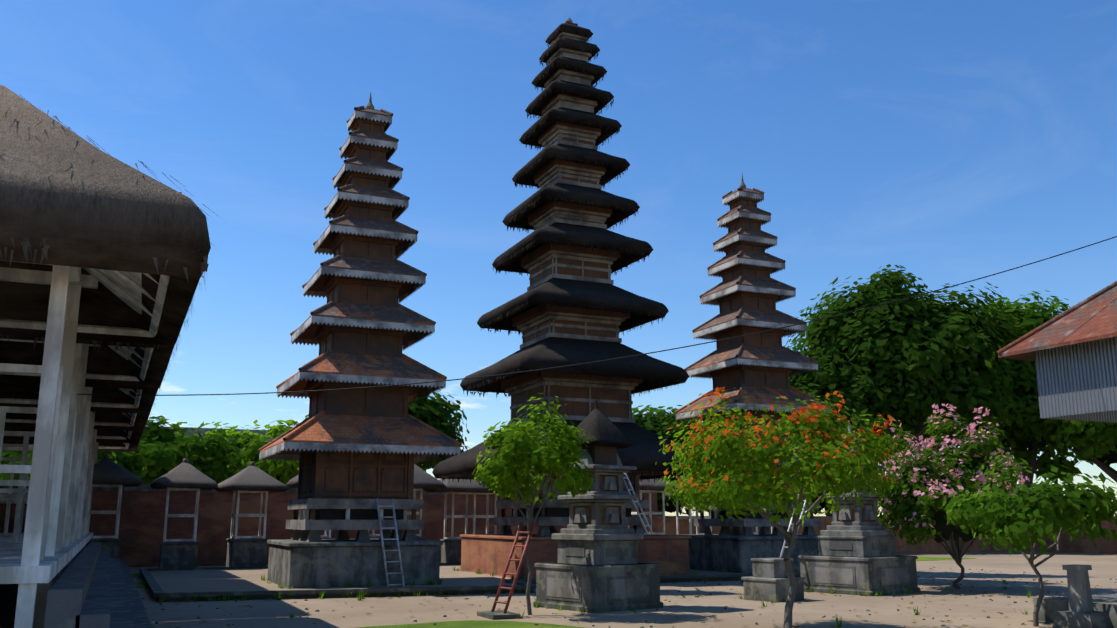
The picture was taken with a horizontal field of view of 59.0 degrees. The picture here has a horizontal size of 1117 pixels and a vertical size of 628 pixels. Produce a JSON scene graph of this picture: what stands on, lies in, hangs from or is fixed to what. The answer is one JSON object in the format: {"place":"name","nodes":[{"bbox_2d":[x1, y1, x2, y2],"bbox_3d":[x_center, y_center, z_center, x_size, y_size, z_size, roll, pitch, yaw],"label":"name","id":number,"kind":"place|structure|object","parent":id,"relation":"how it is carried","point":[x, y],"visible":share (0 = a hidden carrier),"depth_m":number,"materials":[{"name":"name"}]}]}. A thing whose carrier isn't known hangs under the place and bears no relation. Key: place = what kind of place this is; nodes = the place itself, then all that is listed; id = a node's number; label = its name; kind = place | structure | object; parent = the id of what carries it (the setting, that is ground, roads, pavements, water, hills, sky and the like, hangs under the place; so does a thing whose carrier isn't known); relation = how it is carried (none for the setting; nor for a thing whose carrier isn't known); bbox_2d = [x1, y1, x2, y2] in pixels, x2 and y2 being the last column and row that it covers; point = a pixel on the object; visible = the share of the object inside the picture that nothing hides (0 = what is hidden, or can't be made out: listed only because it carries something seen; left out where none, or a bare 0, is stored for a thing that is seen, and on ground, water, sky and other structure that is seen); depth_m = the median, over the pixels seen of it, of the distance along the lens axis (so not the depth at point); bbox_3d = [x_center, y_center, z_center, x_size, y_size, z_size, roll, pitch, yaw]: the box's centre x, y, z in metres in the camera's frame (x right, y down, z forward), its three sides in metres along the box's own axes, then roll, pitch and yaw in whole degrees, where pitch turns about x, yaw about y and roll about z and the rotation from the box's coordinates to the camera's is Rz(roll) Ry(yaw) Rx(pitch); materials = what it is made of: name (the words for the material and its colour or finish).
{"place":"outdoors","nodes":[
{"label":"outdoors","id":0,"kind":"place"},
{"bbox_2d":[146,426,276,438],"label":"trees","id":1,"kind":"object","parent":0,"point":[264,432],"depth_m":74.76,"materials":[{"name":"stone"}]},
{"bbox_2d":[0,551,1116,627],"bbox_3d":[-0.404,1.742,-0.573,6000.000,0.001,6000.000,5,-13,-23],"label":"ground","id":2,"kind":"structure","parent":0,"point":[692,611],"depth_m":20.81,"materials":[{"name":"beige sand"}]},
{"bbox_2d":[0,450,141,479],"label":"tree","id":3,"kind":"object","parent":2,"relation":"on","point":[116,457],"visible":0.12,"depth_m":49.70,"materials":[{"name":"green plant"}]},
{"bbox_2d":[0,85,226,627],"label":"pavilions","id":4,"kind":"object","parent":2,"relation":"on","point":[103,261],"visible":0.98,"depth_m":12.43,"materials":[{"name":"plant"}]},
{"bbox_2d":[86,455,142,557],"bbox_3d":[-15.984,6.964,34.498,2.474,4.059,2.477,6,-13,-25],"label":"shrine","id":5,"kind":"object","parent":2,"relation":"on","point":[107,472],"visible":0.62,"depth_m":34.04,"materials":[{"name":"stone"}]},
{"bbox_2d":[131,573,141,576],"bbox_3d":[-6.312,9.315,35.852,20.117,0.001,3.771,5,-13,-23],"label":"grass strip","id":6,"kind":"object","parent":2,"relation":"on","point":[136,575],"depth_m":32.57,"materials":[{"name":"green plant"}]},
{"bbox_2d":[135,582,147,587],"bbox_3d":[-10.631,7.818,28.659,4.845,0.001,3.339,11,-16,-44],"label":"grass strip","id":7,"kind":"object","parent":2,"relation":"on","point":[142,584],"depth_m":28.08,"materials":[{"name":"green plant"}]},
{"bbox_2d":[114,415,248,483],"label":"tree","id":8,"kind":"object","parent":2,"relation":"on","point":[160,451],"visible":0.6,"depth_m":54.68,"materials":[{"name":"green plant"}]},
{"bbox_2d":[150,458,217,567],"bbox_3d":[-13.496,7.179,35.346,2.285,3.983,2.287,5,-13,-21],"label":"shrine","id":9,"kind":"object","parent":2,"relation":"on","point":[184,475],"visible":1,"depth_m":34.67,"materials":[{"name":"stone"}]},
{"bbox_2d":[190,420,298,484],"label":"tree","id":10,"kind":"object","parent":2,"relation":"on","point":[282,470],"visible":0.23,"depth_m":60.30,"materials":[{"name":"green plant"}]},
{"bbox_2d":[215,461,288,566],"bbox_3d":[-11.381,7.415,36.336,2.430,3.925,2.434,6,-13,-26],"label":"shrine","id":11,"kind":"object","parent":2,"relation":"on","point":[246,551],"visible":0.98,"depth_m":35.71,"materials":[{"name":"stone"}]},
{"bbox_2d":[286,475,333,538],"bbox_3d":[-9.219,7.565,37.516,2.210,4.111,2.212,4,-13,-21],"label":"shrine","id":12,"kind":"object","parent":2,"relation":"on","point":[292,483],"visible":0.12,"depth_m":36.94,"materials":[{"name":"stone"}]},
{"bbox_2d":[294,389,469,471],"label":"tree","id":13,"kind":"object","parent":2,"relation":"on","point":[433,412],"visible":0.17,"depth_m":50.08,"materials":[{"name":"green plant"}]},
{"bbox_2d":[368,464,445,539],"bbox_3d":[-6.425,7.703,38.659,3.685,4.307,2.499,5,-13,-22],"label":"shrine","id":14,"kind":"object","parent":2,"relation":"on","point":[423,480],"visible":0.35,"depth_m":38.32,"materials":[{"name":"stone"}]},
{"bbox_2d":[424,479,497,562],"bbox_3d":[-3.564,8.075,39.966,3.486,4.112,2.360,5,-13,-22],"label":"shrine","id":15,"kind":"object","parent":2,"relation":"on","point":[451,549],"visible":0.46,"depth_m":39.24,"materials":[{"name":"stone"}]},
{"bbox_2d":[140,563,800,601],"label":"terrace","id":16,"kind":"structure","parent":2,"relation":"on","point":[183,584],"depth_m":25.74,"materials":[{"name":"stone"}]},
{"bbox_2d":[259,92,461,588],"bbox_3d":[-5.718,0.372,28.564,4.721,14.550,4.728,5,-13,-23],"label":"pagoda","id":17,"kind":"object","parent":16,"relation":"on","point":[356,453],"visible":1,"depth_m":27.02,"materials":[{"name":"brown wood"}]},
{"bbox_2d":[376,498,404,587],"bbox_3d":[-4.328,5.953,25.441,0.518,2.367,0.789,10,-16,-40],"label":"ladder","id":18,"kind":"object","parent":16,"relation":"on","point":[383,548],"visible":0.94,"depth_m":25.43,"materials":[{"name":"metal"}]},
{"bbox_2d":[432,18,697,578],"bbox_3d":[0.377,-1.133,33.925,7.416,19.680,7.402,5,-13,-23],"label":"pagoda","id":19,"kind":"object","parent":16,"relation":"on","point":[570,255],"visible":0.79,"depth_m":32.52,"materials":[{"name":"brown wood"}]},
{"bbox_2d":[623,473,652,534],"bbox_3d":[1.692,4.130,21.707,0.680,1.420,0.409,-4,-13,21],"label":"ladder","id":20,"kind":"object","parent":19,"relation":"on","point":[640,507],"visible":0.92,"depth_m":21.66,"materials":[{"name":"metal"}]},
{"bbox_2d":[675,174,831,572],"bbox_3d":[6.943,1.833,35.831,4.721,14.650,4.728,5,-13,-23],"label":"pagoda","id":21,"kind":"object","parent":16,"relation":"on","point":[747,294],"visible":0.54,"depth_m":35.05,"materials":[{"name":"brown wood"}]},
{"bbox_2d":[355,620,586,627],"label":"lawn","id":22,"kind":"structure","parent":2,"relation":"on","point":[478,624],"depth_m":17.25,"materials":[{"name":"green plant"}]},
{"bbox_2d":[484,421,507,435],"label":"hedge tree","id":23,"kind":"object","parent":2,"relation":"on","point":[497,431],"depth_m":51.01,"materials":[{"name":"green plant"}]},
{"bbox_2d":[477,522,534,619],"bbox_3d":[-0.939,4.921,19.034,0.996,1.761,0.900,5,-13,-23],"label":"red ladder","id":24,"kind":"object","parent":2,"relation":"on","point":[492,614],"visible":1,"depth_m":18.99,"materials":[{"name":"red painted wood"}]},
{"bbox_2d":[472,393,594,614],"bbox_3d":[-0.453,3.757,19.757,2.494,4.345,2.598,-1,-12,4],"label":"young tree","id":25,"kind":"object","parent":2,"relation":"on","point":[505,471],"visible":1,"depth_m":19.43,"materials":[{"name":"green plant"}]},
{"bbox_2d":[0,484,1116,566],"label":"back wall","id":26,"kind":"structure","parent":2,"relation":"on","point":[142,521],"depth_m":40.16,"materials":[{"name":"brick"}]},
{"bbox_2d":[157,566,1031,627],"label":"weeds","id":27,"kind":"object","parent":2,"relation":"on","point":[839,624],"visible":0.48,"depth_m":23.54,"materials":[{"name":"green plant"}]},
{"bbox_2d":[533,401,662,612],"bbox_3d":[0.837,4.067,21.360,1.980,4.380,1.980,9,-15,-38],"label":"shrine","id":28,"kind":"object","parent":2,"relation":"on","point":[597,567],"visible":0.9,"depth_m":20.76,"materials":[{"name":"stone"}]},
{"bbox_2d":[138,568,1116,627],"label":"debris","id":29,"kind":"object","parent":2,"relation":"on","point":[756,623],"visible":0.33,"depth_m":21.32,"materials":[{"name":"plant"}]},
{"bbox_2d":[628,478,677,534],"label":"shrine","id":30,"kind":"object","parent":2,"relation":"on","point":[649,486],"visible":0.35,"depth_m":42.49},
{"bbox_2d":[632,405,705,515],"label":"hedge tree","id":31,"kind":"object","parent":2,"relation":"on","point":[659,428],"visible":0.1,"depth_m":51.17,"materials":[{"name":"green plant"}]},
{"bbox_2d":[661,411,708,512],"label":"hedge tree","id":32,"kind":"object","parent":2,"relation":"on","point":[694,429],"depth_m":54.15,"materials":[{"name":"green plant"}]},
{"bbox_2d":[661,477,711,533],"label":"shrine","id":33,"kind":"object","parent":2,"relation":"on","point":[690,517],"visible":0.1,"depth_m":43.82,"materials":[{"name":"wood"}]},
{"bbox_2d":[741,558,804,601],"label":"block","id":34,"kind":"structure","parent":2,"relation":"on","point":[768,581],"depth_m":22.56,"materials":[{"name":"stone"}]},
{"bbox_2d":[655,387,906,627],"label":"flame tree","id":35,"kind":"object","parent":2,"relation":"on","point":[714,461],"visible":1,"depth_m":15.57,"materials":[{"name":"green plant"}]},
{"bbox_2d":[779,500,806,557],"bbox_3d":[6.070,5.974,25.911,1.056,2.520,0.480,4,-12,-18],"label":"ladder","id":36,"kind":"object","parent":2,"relation":"on","point":[788,530],"visible":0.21,"depth_m":26.02,"materials":[{"name":"metal"}]},
{"bbox_2d":[811,489,831,514],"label":"hedge tree","id":37,"kind":"object","parent":2,"relation":"on","point":[824,503],"depth_m":53.86,"materials":[{"name":"green plant"}]},
{"bbox_2d":[789,344,919,515],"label":"tree","id":38,"kind":"object","parent":2,"relation":"on","point":[821,382],"visible":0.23,"depth_m":56.26,"materials":[{"name":"green plant"}]},
{"bbox_2d":[798,421,920,595],"bbox_3d":[7.736,4.983,25.811,2.180,4.400,2.180,9,-15,-38],"label":"shrine","id":39,"kind":"object","parent":2,"relation":"on","point":[857,551],"visible":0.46,"depth_m":25.01,"materials":[{"name":"stone"}]},
{"bbox_2d":[783,264,1024,461],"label":"tree","id":40,"kind":"object","parent":2,"relation":"on","point":[906,351],"visible":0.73,"depth_m":57.29,"materials":[{"name":"green plant"}]},
{"bbox_2d":[916,556,975,560],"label":"grass strip","id":41,"kind":"object","parent":2,"relation":"on","point":[920,558],"depth_m":46.67,"materials":[{"name":"green plant"}]},
{"bbox_2d":[874,403,1037,588],"bbox_3d":[10.651,4.902,26.739,4.773,5.015,4.920,5,-13,-23],"label":"oleander tree","id":42,"kind":"object","parent":2,"relation":"on","point":[933,477],"visible":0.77,"depth_m":25.96,"materials":[{"name":"green plant"}]},
{"bbox_2d":[911,290,1114,488],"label":"tree","id":43,"kind":"object","parent":2,"relation":"on","point":[1023,372],"visible":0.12,"depth_m":59.01,"materials":[{"name":"green plant"}]},
{"bbox_2d":[942,451,1116,626],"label":"frangipani tree","id":44,"kind":"object","parent":2,"relation":"on","point":[1046,503],"visible":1,"depth_m":16.97,"materials":[{"name":"green plant"}]},
{"bbox_2d":[975,321,1116,483],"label":"tree","id":45,"kind":"object","parent":2,"relation":"on","point":[1096,444],"visible":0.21,"depth_m":58.18,"materials":[{"name":"green plant"}]},
{"bbox_2d":[1052,564,1113,627],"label":"stone post","id":46,"kind":"object","parent":2,"relation":"on","point":[1080,613],"visible":1,"depth_m":16.36,"materials":[{"name":"grey stone"}]},
{"bbox_2d":[0,0,1116,515],"label":"sky","id":47,"kind":"structure","parent":0,"point":[952,142],"materials":[{"name":"blue"}]},
{"bbox_2d":[32,236,1116,395],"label":"wire","id":48,"kind":"object","parent":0,"point":[594,361],"visible":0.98,"depth_m":18.42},
{"bbox_2d":[632,405,674,422],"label":"hedge tree","id":49,"kind":"object","parent":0,"point":[660,414],"depth_m":57.61,"materials":[{"name":"green plant"}]},
{"bbox_2d":[1033,336,1116,627],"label":"building","id":50,"kind":"structure","parent":0,"point":[1078,381],"depth_m":18.07,"materials":[{"name":"metal"}]},
{"bbox_2d":[996,281,1116,360],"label":"roof","id":51,"kind":"structure","parent":50,"relation":"on","point":[1093,317],"depth_m":18.45,"materials":[{"name":"tile"}]}
]}

